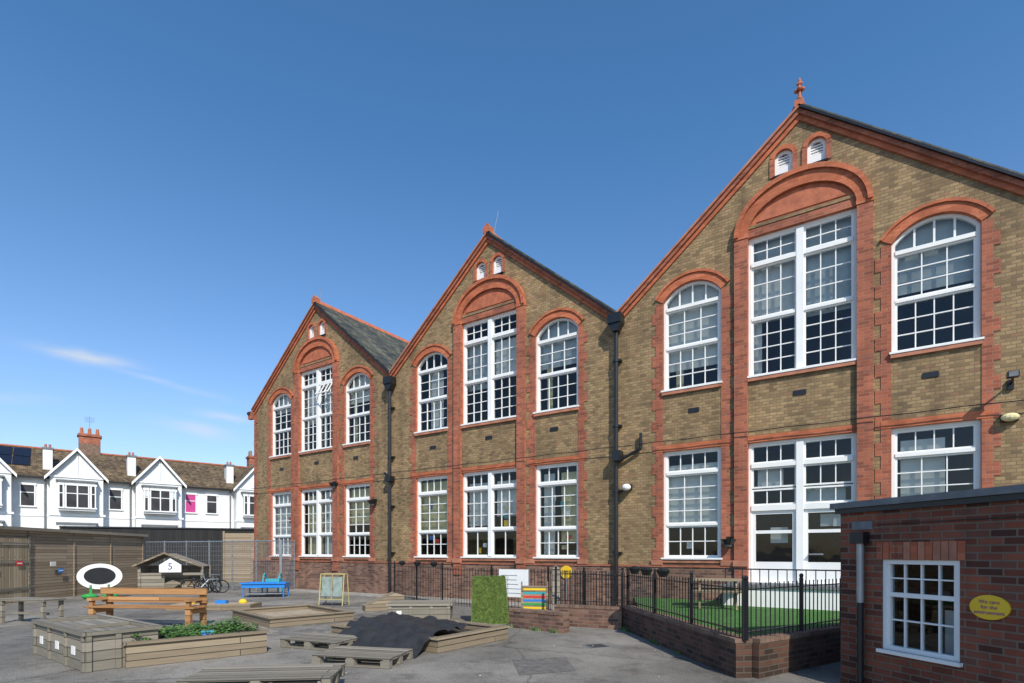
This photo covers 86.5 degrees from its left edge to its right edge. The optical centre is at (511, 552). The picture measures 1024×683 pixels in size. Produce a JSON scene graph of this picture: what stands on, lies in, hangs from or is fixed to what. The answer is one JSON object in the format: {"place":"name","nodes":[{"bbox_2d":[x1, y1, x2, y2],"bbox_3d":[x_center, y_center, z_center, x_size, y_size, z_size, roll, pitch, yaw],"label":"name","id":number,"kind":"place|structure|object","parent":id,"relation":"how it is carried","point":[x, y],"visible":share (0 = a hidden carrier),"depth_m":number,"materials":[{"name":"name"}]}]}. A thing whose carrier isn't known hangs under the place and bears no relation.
{"place":"outdoors","nodes":[
{"label":"outdoors","id":0,"kind":"place"},
{"bbox_2d":[134,459,232,527],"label":"walls","id":1,"kind":"structure","parent":0,"point":[158,473],"depth_m":47.54,"materials":[{"name":"white paint"}]},
{"bbox_2d":[130,456,232,490],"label":"roof","id":2,"kind":"structure","parent":1,"relation":"on","point":[195,475],"depth_m":50.58,"materials":[{"name":"brown tile"}]},
{"bbox_2d":[125,452,136,475],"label":"chimney","id":3,"kind":"object","parent":2,"relation":"on","point":[130,464],"visible":0.94,"depth_m":46.84,"materials":[{"name":"paint"}]},
{"bbox_2d":[141,485,230,527],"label":"windows","id":4,"kind":"structure","parent":1,"relation":"attached to","point":[159,499],"depth_m":46.47,"materials":[{"name":"white paint"}]},
{"bbox_2d":[260,588,551,608],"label":"pavement","id":5,"kind":"structure","parent":0,"point":[380,595],"depth_m":20.61,"materials":[{"name":"concrete"}]},
{"bbox_2d":[0,581,840,682],"bbox_3d":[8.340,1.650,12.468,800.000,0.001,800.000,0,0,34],"label":"ground","id":6,"kind":"structure","parent":0,"point":[620,660],"depth_m":8.49,"materials":[{"name":"grey asphalt"}]},
{"bbox_2d":[0,462,48,528],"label":"walls","id":7,"kind":"structure","parent":6,"relation":"on","point":[12,513],"depth_m":41.79,"materials":[{"name":"white paint"}]},
{"bbox_2d":[0,475,45,527],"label":"windows","id":8,"kind":"structure","parent":7,"relation":"attached to","point":[27,494],"depth_m":42.06,"materials":[{"name":"white paint"}]},
{"bbox_2d":[0,443,48,478],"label":"roof","id":9,"kind":"structure","parent":7,"relation":"on","point":[34,469],"depth_m":42.78,"materials":[{"name":"brown tile"}]},
{"bbox_2d":[0,446,30,464],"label":"solar panels","id":10,"kind":"object","parent":9,"relation":"attached to","point":[21,459],"visible":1,"depth_m":43.28,"materials":[{"name":"blue glass"}]},
{"bbox_2d":[0,597,65,622],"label":"timber table","id":11,"kind":"object","parent":6,"relation":"on","point":[42,613],"visible":0.84,"depth_m":12.72,"materials":[{"name":"grey wood"}]},
{"bbox_2d":[0,526,147,603],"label":"timber shed","id":12,"kind":"structure","parent":6,"relation":"on","point":[37,551],"depth_m":19.93,"materials":[{"name":"brown wood"}]},
{"bbox_2d":[16,561,22,565],"bbox_3d":[-16.382,0.350,18.101,0.014,0.160,0.280,0,0,-6],"label":"wall sign","id":13,"kind":"object","parent":12,"relation":"attached to","point":[19,563],"visible":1,"depth_m":18.09,"materials":[{"name":"red plastic"}]},
{"bbox_2d":[47,452,133,528],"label":"walls","id":14,"kind":"structure","parent":6,"relation":"on","point":[76,466],"depth_m":43.56,"materials":[{"name":"white paint"}]},
{"bbox_2d":[44,448,133,483],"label":"roof","id":15,"kind":"structure","parent":14,"relation":"on","point":[109,468],"depth_m":46.20,"materials":[{"name":"brown tile"}]},
{"bbox_2d":[42,444,53,469],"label":"chimney","id":16,"kind":"object","parent":15,"relation":"on","point":[48,458],"visible":0.94,"depth_m":43.33,"materials":[{"name":"paint"}]},
{"bbox_2d":[77,416,101,455],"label":"brick chimney stack","id":17,"kind":"object","parent":15,"relation":"on","point":[89,442],"visible":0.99,"depth_m":47.36,"materials":[{"name":"brick"}]},
{"bbox_2d":[56,479,130,528],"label":"windows","id":18,"kind":"structure","parent":14,"relation":"attached to","point":[76,495],"depth_m":42.78,"materials":[{"name":"white paint"}]},
{"bbox_2d":[31,614,161,672],"bbox_3d":[-6.567,1.370,8.548,2.480,0.560,0.980,0,0,36],"label":"wooden storage planter","id":19,"kind":"object","parent":6,"relation":"on","point":[87,643],"visible":0.98,"depth_m":7.93,"materials":[{"name":"grey wood"}]},
{"bbox_2d":[76,564,121,598],"bbox_3d":[-14.819,1.020,19.556,1.320,1.260,0.312,0,0,-38],"label":"oval chalkboard","id":20,"kind":"object","parent":6,"relation":"on","point":[94,576],"visible":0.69,"depth_m":19.55,"materials":[{"name":"white paint"}]},
{"bbox_2d":[84,587,206,625],"bbox_3d":[-8.209,1.225,12.244,2.650,0.850,0.580,0,0,7],"label":"wooden bench","id":21,"kind":"object","parent":6,"relation":"on","point":[109,599],"visible":0.87,"depth_m":12.31,"materials":[{"name":"orange wood"}]},
{"bbox_2d":[59,526,253,579],"bbox_3d":[-19.553,0.110,30.665,9.700,3.080,0.220,0,0,-20],"label":"black boundary fence","id":22,"kind":"object","parent":6,"relation":"on","point":[179,534],"visible":0.4,"depth_m":30.91,"materials":[{"name":"metal"}]},
{"bbox_2d":[131,552,210,589],"bbox_3d":[-14.290,0.810,22.953,2.550,1.680,1.606,0,0,-15],"label":"wooden playhouse","id":23,"kind":"object","parent":6,"relation":"on","point":[170,573],"visible":0.94,"depth_m":22.73,"materials":[{"name":"grey wood"}]},
{"bbox_2d":[123,622,268,668],"bbox_3d":[-5.238,1.468,8.914,1.960,0.365,1.510,0,0,-40],"label":"vegetable bed","id":24,"kind":"object","parent":6,"relation":"on","point":[158,651],"visible":0.7,"depth_m":8.32,"materials":[{"name":"brown wood"}]},
{"bbox_2d":[133,616,258,639],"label":"vegetable plants","id":25,"kind":"object","parent":24,"relation":"on","point":[195,631],"visible":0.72,"depth_m":8.93,"materials":[{"name":"green plant"}]},
{"bbox_2d":[201,630,213,634],"bbox_3d":[-4.811,1.278,8.590,0.180,0.085,0.140,0,0,-30],"label":"blue tub","id":26,"kind":"object","parent":24,"relation":"in","point":[209,631],"visible":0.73,"depth_m":8.54,"materials":[{"name":"plastic"}]},
{"bbox_2d":[180,574,213,592],"bbox_3d":[-12.913,1.279,22.317,1.264,0.766,0.396,0,0,-22],"label":"childs bicycle","id":27,"kind":"object","parent":6,"relation":"on","point":[188,586],"visible":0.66,"depth_m":22.34,"materials":[{"name":"black metal"}]},
{"bbox_2d":[194,574,219,591],"bbox_3d":[-12.626,1.279,22.641,0.396,0.766,1.264,0,0,8],"label":"childs bicycle","id":28,"kind":"object","parent":6,"relation":"on","point":[206,585],"visible":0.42,"depth_m":22.73,"materials":[{"name":"black metal"}]},
{"bbox_2d":[198,574,220,592],"bbox_3d":[-12.554,1.279,22.521,1.264,0.766,0.396,0,0,8],"label":"childs bicycle","id":29,"kind":"object","parent":6,"relation":"on","point":[213,582],"visible":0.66,"depth_m":22.48,"materials":[{"name":"black metal"}]},
{"bbox_2d":[194,575,228,592],"bbox_3d":[-12.176,1.279,22.108,0.396,0.766,1.264,0,0,38],"label":"childs bicycle","id":30,"kind":"object","parent":6,"relation":"on","point":[201,586],"visible":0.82,"depth_m":22.14,"materials":[{"name":"black metal"}]},
{"bbox_2d":[166,599,261,610],"bbox_3d":[-8.694,1.500,15.945,2.300,0.300,0.900,0,0,-5],"label":"sand tray with toys","id":31,"kind":"object","parent":6,"relation":"on","point":[221,605],"visible":0.6,"depth_m":15.61,"materials":[{"name":"brown wood"}]},
{"bbox_2d":[144,539,294,591],"bbox_3d":[-13.172,0.550,24.775,8.289,2.200,1.609,0,0,21],"label":"fence","id":32,"kind":"object","parent":6,"relation":"on","point":[281,557],"visible":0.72,"depth_m":23.67,"materials":[{"name":"grey metal"}]},
{"bbox_2d":[223,531,253,581],"bbox_3d":[-13.214,0.225,30.780,6.000,2.850,0.150,0,0,-5],"label":"timber boundary fence","id":33,"kind":"object","parent":6,"relation":"on","point":[238,536],"visible":0.19,"depth_m":30.57,"materials":[{"name":"brown wood"}]},
{"bbox_2d":[233,471,253,527],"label":"walls","id":34,"kind":"structure","parent":6,"relation":"on","point":[246,485],"depth_m":50.84,"materials":[{"name":"white paint"}]},
{"bbox_2d":[224,464,253,491],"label":"roof","id":35,"kind":"structure","parent":34,"relation":"on","point":[242,474],"depth_m":52.56,"materials":[{"name":"brown tile"}]},
{"bbox_2d":[223,462,234,482],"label":"chimney","id":36,"kind":"object","parent":35,"relation":"on","point":[229,472],"visible":0.94,"depth_m":51.77,"materials":[{"name":"paint"}]},
{"bbox_2d":[245,451,253,467],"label":"brick chimney stack","id":37,"kind":"object","parent":35,"relation":"on","point":[250,459],"visible":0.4,"depth_m":55.63,"materials":[{"name":"red brick"}]},
{"bbox_2d":[241,491,253,528],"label":"windows","id":38,"kind":"structure","parent":34,"relation":"attached to","point":[247,504],"depth_m":50.60,"materials":[{"name":"white paint"}]},
{"bbox_2d":[239,582,289,597],"bbox_3d":[-9.210,1.375,20.372,1.600,0.550,0.850,0,0,-8],"label":"water play table","id":39,"kind":"object","parent":6,"relation":"on","point":[249,585],"visible":1,"depth_m":20.05,"materials":[{"name":"blue plastic"}]},
{"bbox_2d":[261,573,282,594],"bbox_3d":[-9.201,1.270,20.896,0.612,0.986,0.760,0,0,-10],"label":"turquoise rocker toy","id":40,"kind":"object","parent":6,"relation":"on","point":[278,580],"visible":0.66,"depth_m":20.96,"materials":[{"name":"plastic"}]},
{"bbox_2d":[210,677,339,682],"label":"pallet base","id":41,"kind":"object","parent":6,"relation":"on","point":[276,680],"visible":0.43,"depth_m":6.51,"materials":[{"name":"grey wood"}]},
{"bbox_2d":[176,663,345,682],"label":"wooden pallet","id":42,"kind":"object","parent":41,"relation":"on","point":[319,673],"visible":1,"depth_m":6.27,"materials":[{"name":"grey wood"}]},
{"bbox_2d":[231,604,355,627],"bbox_3d":[-5.449,1.538,13.492,2.060,0.225,2.560,0,0,-44],"label":"sandpit","id":43,"kind":"object","parent":6,"relation":"on","point":[285,616],"visible":0.95,"depth_m":13.06,"materials":[{"name":"brown wood"}]},
{"bbox_2d":[280,632,356,650],"bbox_3d":[-3.344,1.574,9.644,1.221,0.152,0.800,0,0,22],"label":"wooden pallet","id":44,"kind":"object","parent":6,"relation":"on","point":[307,640],"visible":0.81,"depth_m":9.47,"materials":[{"name":"grey wood"}]},
{"bbox_2d":[3,606,679,682],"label":"fallen leaves","id":45,"kind":"object","parent":6,"relation":"on","point":[624,629],"visible":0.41,"depth_m":11.03,"materials":[{"name":"brown plant"}]},
{"bbox_2d":[311,646,412,668],"bbox_3d":[-2.246,1.574,8.235,1.271,0.153,0.800,0,0,14],"label":"wooden pallet","id":46,"kind":"object","parent":6,"relation":"on","point":[388,657],"visible":0.99,"depth_m":8.08,"materials":[{"name":"grey wood"}]},
{"bbox_2d":[362,592,403,611],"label":"wooden climbing ramp","id":47,"kind":"structure","parent":6,"relation":"on","point":[379,603],"depth_m":15.44,"materials":[{"name":"brown wood"}]},
{"bbox_2d":[262,604,575,674],"bbox_3d":[-3.385,1.646,12.390,3.052,0.001,12.688,0,0,-33],"label":"asphalt repair patch","id":48,"kind":"object","parent":6,"relation":"on","point":[540,665],"visible":0.8,"depth_m":8.01,"materials":[{"name":"grey asphalt"}]},
{"bbox_2d":[318,573,349,605],"bbox_3d":[-5.578,1.152,17.051,0.816,1.000,0.486,0,0,10],"label":"painting easel","id":49,"kind":"object","parent":48,"relation":"on","point":[327,587],"visible":0.97,"depth_m":16.92,"materials":[{"name":"beige wood"}]},
{"bbox_2d":[329,616,509,653],"bbox_3d":[-1.807,1.522,10.530,2.960,0.255,1.960,0,0,37],"label":"raised timber bed","id":50,"kind":"object","parent":6,"relation":"on","point":[475,633],"visible":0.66,"depth_m":9.79,"materials":[{"name":"brown wood"}]},
{"bbox_2d":[328,611,470,657],"bbox_3d":[-2.072,1.435,10.191,2.888,0.399,2.415,0,0,34],"label":"black tarpaulin","id":51,"kind":"object","parent":50,"relation":"on","point":[392,629],"visible":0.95,"depth_m":9.63,"materials":[{"name":"black plastic"}]},
{"bbox_2d":[386,600,454,619],"bbox_3d":[-2.278,1.445,13.736,1.600,0.410,1.100,0,0,-3],"label":"timber storage box","id":52,"kind":"object","parent":6,"relation":"on","point":[441,609],"visible":0.64,"depth_m":13.25,"materials":[{"name":"grey wood"}]},
{"bbox_2d":[471,575,508,623],"bbox_3d":[-0.522,1.085,12.869,0.900,1.129,0.620,0,0,-4],"label":"turf covered block","id":53,"kind":"object","parent":6,"relation":"on","point":[489,605],"depth_m":12.60,"materials":[{"name":"green plant"}]},
{"bbox_2d":[394,561,625,609],"bbox_3d":[-0.697,0.983,16.196,0.845,1.375,10.392,0,0,-44],"label":"iron railing","id":54,"kind":"object","parent":6,"relation":"on","point":[491,570],"visible":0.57,"depth_m":16.75,"materials":[{"name":"black metal"}]},
{"bbox_2d":[414,561,420,565],"bbox_3d":[-3.201,0.365,18.397,0.259,0.170,0.259,0,0,34],"label":"railing planter","id":55,"kind":"object","parent":54,"relation":"attached to","point":[417,563],"visible":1,"depth_m":18.32,"materials":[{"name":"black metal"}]},
{"bbox_2d":[430,562,437,566],"bbox_3d":[-2.501,0.365,17.397,0.259,0.170,0.259,0,0,34],"label":"railing planter","id":56,"kind":"object","parent":54,"relation":"attached to","point":[433,564],"visible":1,"depth_m":17.32,"materials":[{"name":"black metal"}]},
{"bbox_2d":[561,566,571,599],"bbox_3d":[1.677,0.925,16.841,0.400,1.051,0.060,0,0,34],"label":"round yellow sign","id":57,"kind":"object","parent":54,"relation":"attached to","point":[566,568],"visible":0.61,"depth_m":16.82,"materials":[{"name":"paint"}]},
{"bbox_2d":[499,568,529,596],"bbox_3d":[0.047,1.040,14.736,0.940,1.220,0.065,0,0,30],"label":"white notice board","id":58,"kind":"object","parent":6,"relation":"on","point":[515,577],"visible":0.56,"depth_m":14.68,"materials":[{"name":"paint"}]},
{"bbox_2d":[521,581,547,609],"bbox_3d":[0.549,1.175,13.198,0.660,0.950,0.060,0,0,8],"label":"colourful sign","id":59,"kind":"object","parent":6,"relation":"on","point":[534,597],"visible":0.73,"depth_m":13.18,"materials":[{"name":"multicoloured wood"}]},
{"bbox_2d":[509,607,568,632],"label":"brick wall","id":60,"kind":"structure","parent":6,"relation":"on","point":[542,620],"depth_m":11.49,"materials":[{"name":"brown brick"}]},
{"bbox_2d":[551,565,560,610],"bbox_3d":[1.049,0.970,12.998,0.220,1.360,0.220,0,0,0],"label":"timber gate post","id":61,"kind":"object","parent":6,"relation":"on","point":[553,584],"visible":0.64,"depth_m":12.91,"materials":[{"name":"grey wood"}]},
{"bbox_2d":[554,604,622,628],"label":"brick wall","id":62,"kind":"structure","parent":6,"relation":"on","point":[599,616],"depth_m":11.94,"materials":[{"name":"brown brick"}]},
{"bbox_2d":[555,566,623,606],"bbox_3d":[1.699,0.743,12.098,1.584,0.895,0.061,0,0,23],"label":"iron railing","id":63,"kind":"object","parent":62,"relation":"on","point":[622,586],"visible":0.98,"depth_m":12.03,"materials":[{"name":"black metal"}]},
{"bbox_2d":[583,644,610,648],"bbox_3d":[1.499,1.644,9.599,0.400,0.012,0.360,0,0,-20],"label":"drain cover","id":64,"kind":"object","parent":6,"relation":"on","point":[597,646],"visible":1,"depth_m":9.53,"materials":[{"name":"black metal"}]},
{"bbox_2d":[253,131,1000,605],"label":"brick dressings","id":65,"kind":"structure","parent":6,"relation":"on","point":[805,191],"depth_m":15.05,"materials":[{"name":"red brick"}]},
{"bbox_2d":[256,121,1023,579],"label":"walls","id":66,"kind":"structure","parent":6,"relation":"on","point":[902,185],"depth_m":15.48,"materials":[{"name":"brick"}]},
{"bbox_2d":[329,481,338,487],"bbox_3d":[-7.480,-2.845,22.810,0.380,0.290,0.400,0,0,34],"label":"wall lamp","id":67,"kind":"object","parent":66,"relation":"attached to","point":[333,484],"visible":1,"depth_m":22.73,"materials":[{"name":"black metal"}]},
{"bbox_2d":[367,499,376,505],"bbox_3d":[-5.527,-1.995,21.503,0.380,0.290,0.400,0,0,34],"label":"wall lamp","id":68,"kind":"object","parent":66,"relation":"attached to","point":[371,502],"visible":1,"depth_m":21.41,"materials":[{"name":"black metal"}]},
{"bbox_2d":[311,78,804,302],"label":"finials","id":69,"kind":"object","parent":66,"relation":"on","point":[487,227],"visible":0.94,"depth_m":13.31,"materials":[{"name":"ceramic"}]},
{"bbox_2d":[269,138,983,584],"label":"window frames","id":70,"kind":"structure","parent":66,"relation":"attached to","point":[799,508],"depth_m":14.02,"materials":[{"name":"white wood"}]},
{"bbox_2d":[277,143,975,553],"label":"blinds and drapes","id":71,"kind":"object","parent":66,"relation":"attached to","point":[689,509],"visible":0.45,"depth_m":14.79,"materials":[{"name":"white fabric"}]},
{"bbox_2d":[622,484,631,490],"bbox_3d":[3.306,-1.880,15.644,0.253,0.200,0.317,0,0,34],"label":"wall lamp","id":72,"kind":"object","parent":66,"relation":"attached to","point":[626,487],"visible":1,"depth_m":15.54,"materials":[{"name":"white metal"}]},
{"bbox_2d":[247,104,1023,419],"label":"gable verges","id":73,"kind":"structure","parent":66,"relation":"attached to","point":[995,176],"depth_m":14.30,"materials":[{"name":"red brick"}]},
{"bbox_2d":[252,311,1023,603],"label":"downpipes","id":74,"kind":"object","parent":66,"relation":"attached to","point":[615,321],"visible":0.99,"depth_m":15.78,"materials":[{"name":"black metal"}]},
{"bbox_2d":[306,257,972,561],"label":"interior rooms","id":75,"kind":"object","parent":66,"relation":"in","point":[827,545],"visible":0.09,"depth_m":17.33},
{"bbox_2d":[276,102,1023,428],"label":"slate roofs","id":76,"kind":"structure","parent":66,"relation":"on","point":[384,348],"depth_m":22.71,"materials":[{"name":"stone"}]},
{"bbox_2d":[720,536,735,547],"bbox_3d":[5.594,-0.275,14.064,0.380,0.290,0.400,0,0,34],"label":"wall lantern","id":77,"kind":"object","parent":66,"relation":"attached to","point":[729,542],"depth_m":13.97,"materials":[{"name":"black metal"}]},
{"bbox_2d":[1000,413,1019,421],"bbox_3d":[10.175,-2.770,11.110,0.292,0.170,0.218,0,0,34],"label":"oval bulkhead lamp","id":78,"kind":"object","parent":66,"relation":"attached to","point":[1008,417],"visible":1,"depth_m":11.06,"materials":[{"name":"beige plastic"}]},
{"bbox_2d":[1006,370,1019,389],"bbox_3d":[10.081,-3.480,10.988,0.180,0.260,0.536,0,0,34],"label":"floodlight","id":79,"kind":"object","parent":66,"relation":"attached to","point":[1011,375],"visible":1,"depth_m":10.83,"materials":[{"name":"black metal"}]},
{"bbox_2d":[622,605,840,678],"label":"brick retaining wall","id":80,"kind":"structure","parent":6,"relation":"on","point":[758,656],"depth_m":7.81,"materials":[{"name":"brown brick"}]},
{"bbox_2d":[626,566,840,640],"bbox_3d":[2.910,0.723,9.295,2.706,0.855,4.274,0,0,-42],"label":"iron railing","id":81,"kind":"object","parent":80,"relation":"on","point":[745,589],"visible":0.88,"depth_m":7.98,"materials":[{"name":"black metal"}]},
{"bbox_2d":[629,566,639,573],"bbox_3d":[2.549,0.355,11.299,0.260,0.170,0.259,0,0,34],"label":"railing planter","id":82,"kind":"object","parent":81,"relation":"attached to","point":[633,569],"visible":1,"depth_m":11.22,"materials":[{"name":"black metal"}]},
{"bbox_2d":[640,567,652,574],"bbox_3d":[2.619,0.355,10.599,0.259,0.170,0.259,0,0,34],"label":"railing planter","id":83,"kind":"object","parent":81,"relation":"attached to","point":[646,570],"visible":0.98,"depth_m":10.52,"materials":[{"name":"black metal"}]},
{"bbox_2d":[656,568,669,576],"bbox_3d":[2.749,0.355,9.899,0.260,0.170,0.259,0,0,34],"label":"railing planter","id":84,"kind":"object","parent":81,"relation":"attached to","point":[661,572],"visible":0.98,"depth_m":9.82,"materials":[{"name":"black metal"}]},
{"bbox_2d":[720,568,840,610],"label":"entrance ramp","id":85,"kind":"structure","parent":6,"relation":"on","point":[786,596],"depth_m":12.29,"materials":[{"name":"white paint"}]},
{"bbox_2d":[830,484,1023,682],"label":"brick outbuilding","id":86,"kind":"structure","parent":6,"relation":"on","point":[919,573],"depth_m":5.91,"materials":[{"name":"red brick"}]},
{"bbox_2d":[876,560,962,666],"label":"sash window","id":87,"kind":"structure","parent":86,"relation":"in","point":[948,597],"depth_m":5.97,"materials":[{"name":"white paint"}]},
{"bbox_2d":[969,595,1010,619],"bbox_3d":[4.631,0.530,5.274,0.022,0.240,0.350,0,0,-16],"label":"oval yellow sign","id":88,"kind":"object","parent":86,"relation":"attached to","point":[990,607],"visible":1,"depth_m":5.26,"materials":[{"name":"paint"}]},
{"bbox_2d":[0,0,1023,466],"label":"sky","id":89,"kind":"structure","parent":0,"point":[181,181],"materials":[{"name":"blue"}]},
{"bbox_2d":[633,597,838,635],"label":"lawn","id":90,"kind":"structure","parent":0,"point":[767,617],"depth_m":11.01,"materials":[{"name":"plant"}]},
{"bbox_2d":[693,578,741,609],"bbox_3d":[4.691,0.927,12.431,1.100,0.674,1.320,0,0,20],"label":"picnic table","id":91,"kind":"object","parent":90,"relation":"on","point":[719,579],"visible":0.56,"depth_m":12.14,"materials":[{"name":"brown wood"}]}
]}

